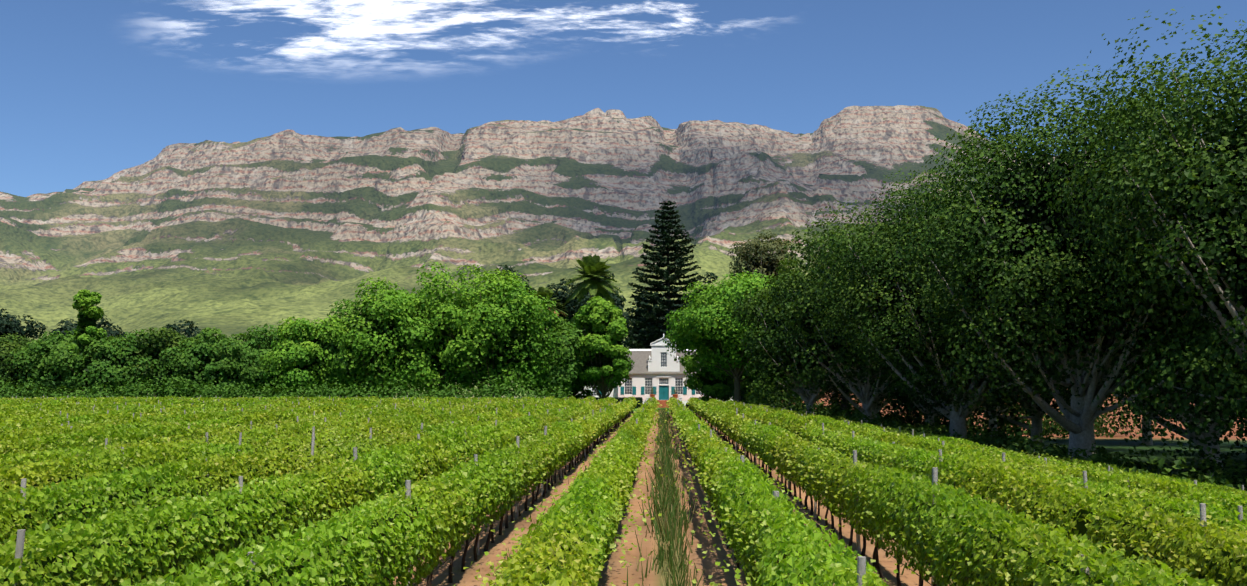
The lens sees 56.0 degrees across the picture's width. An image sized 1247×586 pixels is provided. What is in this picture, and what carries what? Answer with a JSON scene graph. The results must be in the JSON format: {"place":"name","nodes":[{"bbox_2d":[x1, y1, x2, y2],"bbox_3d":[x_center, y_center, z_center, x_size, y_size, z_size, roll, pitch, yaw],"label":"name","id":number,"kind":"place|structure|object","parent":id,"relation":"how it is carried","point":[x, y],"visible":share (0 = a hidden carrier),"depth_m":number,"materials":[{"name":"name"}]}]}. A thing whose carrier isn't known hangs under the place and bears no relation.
{"place":"outdoors","nodes":[
{"label":"outdoors","id":0,"kind":"place"},
{"bbox_2d":[112,0,601,84],"bbox_3d":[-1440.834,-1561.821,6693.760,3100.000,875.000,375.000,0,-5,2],"label":"cloud","id":1,"kind":"structure","parent":0,"point":[360,29],"depth_m":6673.88,"materials":[{"name":"white"}]},
{"bbox_2d":[0,105,1246,585],"bbox_3d":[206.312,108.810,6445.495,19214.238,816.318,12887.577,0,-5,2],"label":"terrain","id":2,"kind":"structure","parent":0,"point":[230,239],"depth_m":2829.53,"materials":[{"name":"grey stone"}]},
{"bbox_2d":[0,333,38,397],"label":"tree","id":3,"kind":"object","parent":2,"relation":"on","point":[11,344],"visible":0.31,"depth_m":162.97,"materials":[{"name":"green plant"}]},
{"bbox_2d":[0,308,47,346],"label":"tree","id":4,"kind":"object","parent":2,"relation":"on","point":[11,326],"visible":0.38,"depth_m":238.40,"materials":[{"name":"green plant"}]},
{"bbox_2d":[5,328,86,398],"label":"tree","id":5,"kind":"object","parent":2,"relation":"on","point":[36,353],"visible":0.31,"depth_m":160.95,"materials":[{"name":"green plant"}]},
{"bbox_2d":[66,289,106,395],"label":"poplar tree","id":6,"kind":"object","parent":2,"relation":"on","point":[88,315],"visible":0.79,"depth_m":161.15,"materials":[{"name":"green plant"}]},
{"bbox_2d":[45,315,129,341],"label":"tree","id":7,"kind":"object","parent":2,"relation":"on","point":[111,331],"visible":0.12,"depth_m":241.16,"materials":[{"name":"green plant"}]},
{"bbox_2d":[44,329,159,397],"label":"tree","id":8,"kind":"object","parent":2,"relation":"on","point":[105,365],"visible":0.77,"depth_m":160.26,"materials":[{"name":"green plant"}]},
{"bbox_2d":[117,327,211,396],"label":"tree","id":9,"kind":"object","parent":2,"relation":"on","point":[163,338],"visible":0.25,"depth_m":162.78,"materials":[{"name":"green plant"}]},
{"bbox_2d":[162,319,202,339],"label":"tree","id":10,"kind":"object","parent":2,"relation":"on","point":[187,329],"visible":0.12,"depth_m":246.27,"materials":[{"name":"green plant"}]},
{"bbox_2d":[159,327,263,397],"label":"tree","id":11,"kind":"object","parent":2,"relation":"on","point":[206,360],"visible":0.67,"depth_m":159.19,"materials":[{"name":"green plant"}]},
{"bbox_2d":[217,323,297,397],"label":"tree","id":12,"kind":"object","parent":2,"relation":"on","point":[259,342],"visible":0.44,"depth_m":160.45,"materials":[{"name":"green plant"}]},
{"bbox_2d":[0,373,572,398],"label":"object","id":13,"kind":"object","parent":2,"relation":"on","point":[208,391],"visible":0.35,"depth_m":152.38,"materials":[{"name":"green plant"}]},
{"bbox_2d":[260,314,354,396],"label":"tree","id":14,"kind":"object","parent":2,"relation":"on","point":[295,338],"visible":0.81,"depth_m":158.58,"materials":[{"name":"green plant"}]},
{"bbox_2d":[309,299,383,397],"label":"tree","id":15,"kind":"object","parent":2,"relation":"on","point":[336,349],"visible":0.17,"depth_m":160.19,"materials":[{"name":"green plant"}]},
{"bbox_2d":[326,277,448,398],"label":"tree","id":16,"kind":"object","parent":2,"relation":"on","point":[379,343],"visible":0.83,"depth_m":158.00,"materials":[{"name":"green plant"}]},
{"bbox_2d":[378,262,497,397],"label":"tree","id":17,"kind":"object","parent":2,"relation":"on","point":[427,376],"visible":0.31,"depth_m":159.69,"materials":[{"name":"green plant"}]},
{"bbox_2d":[420,269,569,397],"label":"tree","id":18,"kind":"object","parent":2,"relation":"on","point":[502,336],"visible":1,"depth_m":159.06,"materials":[{"name":"green plant"}]},
{"bbox_2d":[494,265,518,288],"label":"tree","id":19,"kind":"object","parent":2,"relation":"on","point":[506,268],"visible":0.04,"depth_m":350.59,"materials":[{"name":"green plant"}]},
{"bbox_2d":[486,271,536,391],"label":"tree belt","id":20,"kind":"object","parent":2,"relation":"on","point":[527,286],"visible":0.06,"depth_m":336.76,"materials":[{"name":"green plant"}]},
{"bbox_2d":[508,324,589,397],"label":"tree","id":21,"kind":"object","parent":2,"relation":"on","point":[563,376],"visible":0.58,"depth_m":163.55,"materials":[{"name":"green plant"}]},
{"bbox_2d":[531,287,567,333],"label":"tree","id":22,"kind":"object","parent":2,"relation":"on","point":[545,292],"visible":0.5,"depth_m":195.97,"materials":[{"name":"green plant"}]},
{"bbox_2d":[537,311,584,333],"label":"garden tree","id":23,"kind":"object","parent":2,"relation":"on","point":[571,323],"visible":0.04,"depth_m":194.12,"materials":[{"name":"green plant"}]},
{"bbox_2d":[545,278,578,329],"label":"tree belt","id":24,"kind":"object","parent":2,"relation":"on","point":[562,299],"visible":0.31,"depth_m":357.81,"materials":[{"name":"green plant"}]},
{"bbox_2d":[569,378,595,398],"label":"bush","id":25,"kind":"object","parent":2,"relation":"on","point":[581,389],"visible":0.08,"depth_m":171.87,"materials":[{"name":"green plant"}]},
{"bbox_2d":[563,254,622,304],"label":"tall palm","id":26,"kind":"object","parent":2,"relation":"on","point":[593,269],"visible":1,"depth_m":196.15,"materials":[{"name":"green plant"}]},
{"bbox_2d":[565,280,620,321],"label":"tree","id":27,"kind":"object","parent":2,"relation":"on","point":[579,305],"visible":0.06,"depth_m":342.34,"materials":[{"name":"green plant"}]},
{"bbox_2d":[574,270,632,347],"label":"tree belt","id":28,"kind":"object","parent":2,"relation":"on","point":[619,301],"visible":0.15,"depth_m":333.67,"materials":[{"name":"green plant"}]},
{"bbox_2d":[573,296,634,398],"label":"columnar tree","id":29,"kind":"object","parent":2,"relation":"on","point":[605,358],"visible":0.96,"depth_m":165.40,"materials":[{"name":"green plant"}]},
{"bbox_2d":[595,397,642,407],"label":"hedge","id":30,"kind":"object","parent":2,"relation":"on","point":[640,399],"visible":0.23,"depth_m":173.04,"materials":[{"name":"green plant"}]},
{"bbox_2d":[12,395,1243,585],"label":"vineyard posts","id":31,"kind":"object","parent":2,"relation":"on","point":[861,561],"visible":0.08,"depth_m":26.18,"materials":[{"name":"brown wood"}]},
{"bbox_2d":[0,395,1246,585],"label":"grapevine rows","id":32,"kind":"object","parent":31,"relation":"attached to","point":[150,513],"visible":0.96,"depth_m":18.34,"materials":[{"name":"green plant"}]},
{"bbox_2d":[625,290,674,348],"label":"tree","id":33,"kind":"object","parent":2,"relation":"on","point":[638,335],"visible":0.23,"depth_m":345.82,"materials":[{"name":"green plant"}]},
{"bbox_2d":[576,334,732,407],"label":"manor house","id":34,"kind":"structure","parent":2,"relation":"on","point":[658,369],"depth_m":181.93,"materials":[{"name":"white paint"}]},
{"bbox_2d":[671,387,679,397],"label":"potted cycad","id":35,"kind":"object","parent":34,"relation":"on","point":[675,395],"visible":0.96,"depth_m":180.46,"materials":[{"name":"plant"}]},
{"bbox_2d":[622,201,706,348],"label":"norfolk pine","id":36,"kind":"object","parent":2,"relation":"on","point":[668,279],"visible":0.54,"depth_m":213.14,"materials":[{"name":"green plant"}]},
{"bbox_2d":[392,408,957,585],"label":"vineyard grass strips","id":37,"kind":"object","parent":2,"relation":"on","point":[670,508],"visible":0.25,"depth_m":26.71,"materials":[{"name":"green plant"}]},
{"bbox_2d":[671,297,688,345],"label":"tree","id":38,"kind":"object","parent":2,"relation":"on","point":[678,305],"visible":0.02,"depth_m":361.46,"materials":[{"name":"green plant"}]},
{"bbox_2d":[672,271,723,345],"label":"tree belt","id":39,"kind":"object","parent":2,"relation":"on","point":[712,276],"visible":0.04,"depth_m":357.30,"materials":[{"name":"green plant"}]},
{"bbox_2d":[679,347,733,401],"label":"tree","id":40,"kind":"object","parent":2,"relation":"on","point":[708,388],"visible":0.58,"depth_m":168.90,"materials":[{"name":"green plant"}]},
{"bbox_2d":[662,267,775,401],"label":"round tree","id":41,"kind":"object","parent":2,"relation":"on","point":[715,328],"visible":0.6,"depth_m":157.29,"materials":[{"name":"green plant"}]},
{"bbox_2d":[740,361,781,402],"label":"tree","id":42,"kind":"object","parent":2,"relation":"on","point":[752,380],"visible":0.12,"depth_m":171.51,"materials":[{"name":"green plant"}]},
{"bbox_2d":[726,230,800,284],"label":"gum tree","id":43,"kind":"object","parent":2,"relation":"on","point":[763,260],"visible":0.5,"depth_m":258.31,"materials":[{"name":"green plant"}]},
{"bbox_2d":[760,354,806,403],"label":"garden tree","id":44,"kind":"object","parent":2,"relation":"on","point":[786,379],"visible":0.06,"depth_m":173.13,"materials":[{"name":"green plant"}]},
{"bbox_2d":[731,255,857,414],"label":"oak","id":45,"kind":"object","parent":2,"relation":"on","point":[783,359],"visible":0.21,"depth_m":134.01,"materials":[{"name":"green plant"}]},
{"bbox_2d":[818,251,847,415],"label":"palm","id":46,"kind":"object","parent":2,"relation":"on","point":[843,405],"depth_m":149.55,"materials":[{"name":"green plant"}]},
{"bbox_2d":[822,386,851,404],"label":"bush","id":47,"kind":"object","parent":2,"relation":"on","point":[827,398],"depth_m":183.81,"materials":[{"name":"green plant"}]},
{"bbox_2d":[754,216,924,421],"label":"oak","id":48,"kind":"object","parent":2,"relation":"on","point":[867,386],"visible":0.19,"depth_m":109.28,"materials":[{"name":"green plant"}]},
{"bbox_2d":[730,383,949,426],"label":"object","id":49,"kind":"object","parent":2,"relation":"on","point":[834,405],"visible":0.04,"depth_m":161.50,"materials":[{"name":"green plant"}]},
{"bbox_2d":[819,370,910,417],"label":"bush","id":50,"kind":"object","parent":2,"relation":"on","point":[875,410],"depth_m":144.98,"materials":[{"name":"green plant"}]},
{"bbox_2d":[880,392,925,421],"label":"bush","id":51,"kind":"object","parent":2,"relation":"on","point":[905,406],"depth_m":154.79,"materials":[{"name":"green plant"}]},
{"bbox_2d":[843,369,1013,429],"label":"oak","id":52,"kind":"object","parent":2,"relation":"on","point":[933,411],"depth_m":123.44,"materials":[{"name":"green plant"}]},
{"bbox_2d":[798,153,1069,439],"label":"oak","id":53,"kind":"object","parent":2,"relation":"on","point":[891,307],"visible":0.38,"depth_m":84.98,"materials":[{"name":"green plant"}]},
{"bbox_2d":[721,375,1159,439],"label":"oak shrub","id":54,"kind":"object","parent":2,"relation":"on","point":[1057,429],"visible":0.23,"depth_m":150.02,"materials":[{"name":"green plant"}]},
{"bbox_2d":[746,397,1246,489],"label":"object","id":55,"kind":"object","parent":2,"relation":"on","point":[833,413],"visible":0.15,"depth_m":61.06,"materials":[{"name":"green plant"}]},
{"bbox_2d":[971,391,1024,435],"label":"oak","id":56,"kind":"object","parent":2,"relation":"on","point":[991,421],"depth_m":138.82,"materials":[{"name":"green plant"}]},
{"bbox_2d":[897,349,1149,451],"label":"oak","id":57,"kind":"object","parent":2,"relation":"on","point":[1037,414],"visible":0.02,"depth_m":97.43,"materials":[{"name":"green plant"}]},
{"bbox_2d":[814,407,1246,490],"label":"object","id":58,"kind":"object","parent":2,"relation":"on","point":[1219,471],"visible":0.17,"depth_m":73.12,"materials":[{"name":"green plant"}]},
{"bbox_2d":[861,64,1241,460],"bbox_3d":[25.483,-0.170,66.593,23.294,23.625,25.925,0,-5,2],"label":"oak","id":59,"kind":"object","parent":2,"relation":"on","point":[1035,296],"visible":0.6,"depth_m":62.29,"materials":[{"name":"green plant"}]},
{"bbox_2d":[998,355,1168,452],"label":"oak","id":60,"kind":"object","parent":2,"relation":"on","point":[1092,434],"depth_m":112.71,"materials":[{"name":"green plant"}]},
{"bbox_2d":[1008,131,1246,475],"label":"oak","id":61,"kind":"object","parent":2,"relation":"on","point":[1203,436],"visible":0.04,"depth_m":73.16,"materials":[{"name":"green plant"}]},
{"bbox_2d":[1033,5,1246,480],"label":"oak","id":62,"kind":"object","parent":2,"relation":"on","point":[1210,243],"visible":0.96,"depth_m":50.13,"materials":[{"name":"green plant"}]},
{"bbox_2d":[1123,368,1184,444],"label":"oak","id":63,"kind":"object","parent":2,"relation":"on","point":[1148,442],"depth_m":128.56,"materials":[{"name":"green plant"}]},
{"bbox_2d":[0,0,1246,196],"label":"sky","id":64,"kind":"structure","parent":0,"point":[81,101],"materials":[{"name":"blue"}]},
{"bbox_2d":[483,0,792,54],"bbox_3d":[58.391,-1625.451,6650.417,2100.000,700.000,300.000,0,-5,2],"label":"cloud","id":65,"kind":"structure","parent":0,"point":[673,25],"depth_m":6603.57,"materials":[{"name":"white"}]}
]}

